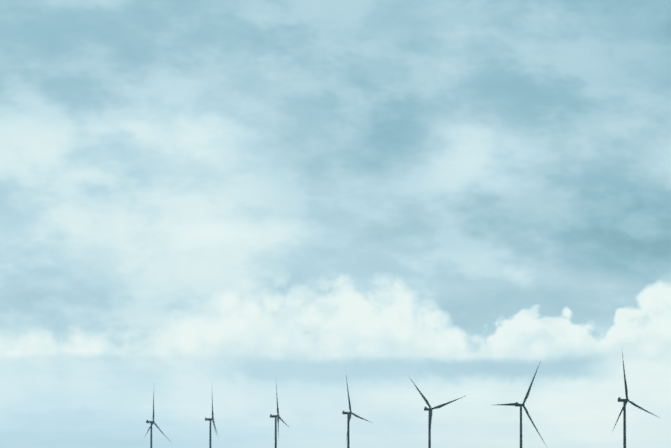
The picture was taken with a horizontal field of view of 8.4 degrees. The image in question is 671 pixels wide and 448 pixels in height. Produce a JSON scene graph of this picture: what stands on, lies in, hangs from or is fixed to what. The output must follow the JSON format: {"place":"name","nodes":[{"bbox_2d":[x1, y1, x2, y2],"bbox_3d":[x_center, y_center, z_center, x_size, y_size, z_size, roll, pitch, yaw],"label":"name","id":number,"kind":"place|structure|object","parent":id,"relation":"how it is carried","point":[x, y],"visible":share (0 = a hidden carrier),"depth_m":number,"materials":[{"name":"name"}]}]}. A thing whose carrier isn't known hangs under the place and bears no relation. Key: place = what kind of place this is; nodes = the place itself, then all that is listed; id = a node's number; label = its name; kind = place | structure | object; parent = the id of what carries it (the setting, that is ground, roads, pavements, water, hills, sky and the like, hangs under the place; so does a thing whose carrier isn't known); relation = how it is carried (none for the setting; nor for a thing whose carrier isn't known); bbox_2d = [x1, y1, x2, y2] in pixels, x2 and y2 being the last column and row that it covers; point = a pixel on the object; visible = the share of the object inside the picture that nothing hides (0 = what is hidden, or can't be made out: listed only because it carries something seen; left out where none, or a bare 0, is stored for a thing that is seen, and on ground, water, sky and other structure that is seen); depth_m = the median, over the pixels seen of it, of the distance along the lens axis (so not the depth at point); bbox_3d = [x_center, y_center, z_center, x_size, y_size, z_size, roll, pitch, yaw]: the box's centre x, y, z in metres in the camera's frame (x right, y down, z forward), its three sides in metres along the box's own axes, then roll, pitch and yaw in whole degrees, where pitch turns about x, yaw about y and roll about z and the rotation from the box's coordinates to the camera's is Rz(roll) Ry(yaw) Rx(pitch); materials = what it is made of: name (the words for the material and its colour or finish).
{"place":"outdoors","nodes":[
{"label":"outdoors","id":0,"kind":"place"},
{"bbox_2d":[0,0,670,447],"label":"sky","id":1,"kind":"structure","parent":0,"point":[226,202],"materials":[{"name":"blue"}]},
{"bbox_3d":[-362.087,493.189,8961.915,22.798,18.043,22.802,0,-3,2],"label":"turbine platform","id":2,"kind":"object","parent":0,"visible":0},
{"bbox_2d":[145,395,171,447],"bbox_3d":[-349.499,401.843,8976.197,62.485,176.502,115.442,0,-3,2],"label":"wind turbine","id":3,"kind":"object","parent":2,"relation":"on","point":[151,422],"visible":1,"depth_m":8964.99,"materials":[{"name":"paint"}]},
{"bbox_3d":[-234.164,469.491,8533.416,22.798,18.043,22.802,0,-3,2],"label":"turbine platform","id":4,"kind":"object","parent":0,"visible":0},
{"bbox_2d":[205,399,218,447],"bbox_3d":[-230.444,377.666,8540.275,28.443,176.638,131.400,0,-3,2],"label":"wind turbine","id":5,"kind":"object","parent":4,"relation":"on","point":[210,419],"visible":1,"depth_m":8536.99,"materials":[{"name":"paint"}]},
{"bbox_3d":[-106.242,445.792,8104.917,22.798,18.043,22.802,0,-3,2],"label":"turbine platform","id":6,"kind":"object","parent":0,"visible":0},
{"bbox_2d":[270,384,288,447],"bbox_3d":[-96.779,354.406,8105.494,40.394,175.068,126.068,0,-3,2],"label":"wind turbine","id":7,"kind":"object","parent":6,"relation":"on","point":[277,417],"visible":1,"depth_m":8108.41,"materials":[{"name":"paint"}]},
{"bbox_3d":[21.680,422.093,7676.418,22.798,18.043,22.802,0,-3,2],"label":"turbine platform","id":8,"kind":"object","parent":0,"visible":0},
{"bbox_2d":[342,377,369,447],"bbox_3d":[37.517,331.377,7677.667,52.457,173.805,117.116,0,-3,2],"label":"wind turbine","id":9,"kind":"object","parent":8,"relation":"on","point":[348,422],"visible":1,"depth_m":7679.44,"materials":[{"name":"paint"}]},
{"bbox_3d":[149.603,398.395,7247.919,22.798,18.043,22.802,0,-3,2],"label":"turbine platform","id":10,"kind":"object","parent":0,"visible":0},
{"bbox_2d":[410,378,464,447],"bbox_3d":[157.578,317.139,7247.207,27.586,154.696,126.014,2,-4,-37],"label":"wind turbine","id":11,"kind":"object","parent":10,"relation":"on","point":[430,409],"visible":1,"depth_m":7250.68,"materials":[{"name":"paint"}]},
{"bbox_3d":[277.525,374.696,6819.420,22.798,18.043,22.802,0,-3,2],"label":"turbine platform","id":12,"kind":"object","parent":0,"visible":0},
{"bbox_2d":[497,361,545,447],"bbox_3d":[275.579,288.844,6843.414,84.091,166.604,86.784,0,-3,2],"label":"wind turbine","id":13,"kind":"object","parent":12,"relation":"on","point":[516,404],"visible":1,"depth_m":6821.48,"materials":[{"name":"paint"}]},
{"bbox_3d":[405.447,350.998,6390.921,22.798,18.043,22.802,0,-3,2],"label":"turbine platform","id":14,"kind":"object","parent":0,"visible":0},
{"bbox_2d":[612,352,659,447],"bbox_3d":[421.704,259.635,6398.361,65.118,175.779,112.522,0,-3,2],"label":"wind turbine","id":15,"kind":"object","parent":14,"relation":"on","point":[624,401],"visible":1,"depth_m":6393.96,"materials":[{"name":"paint"}]}
]}

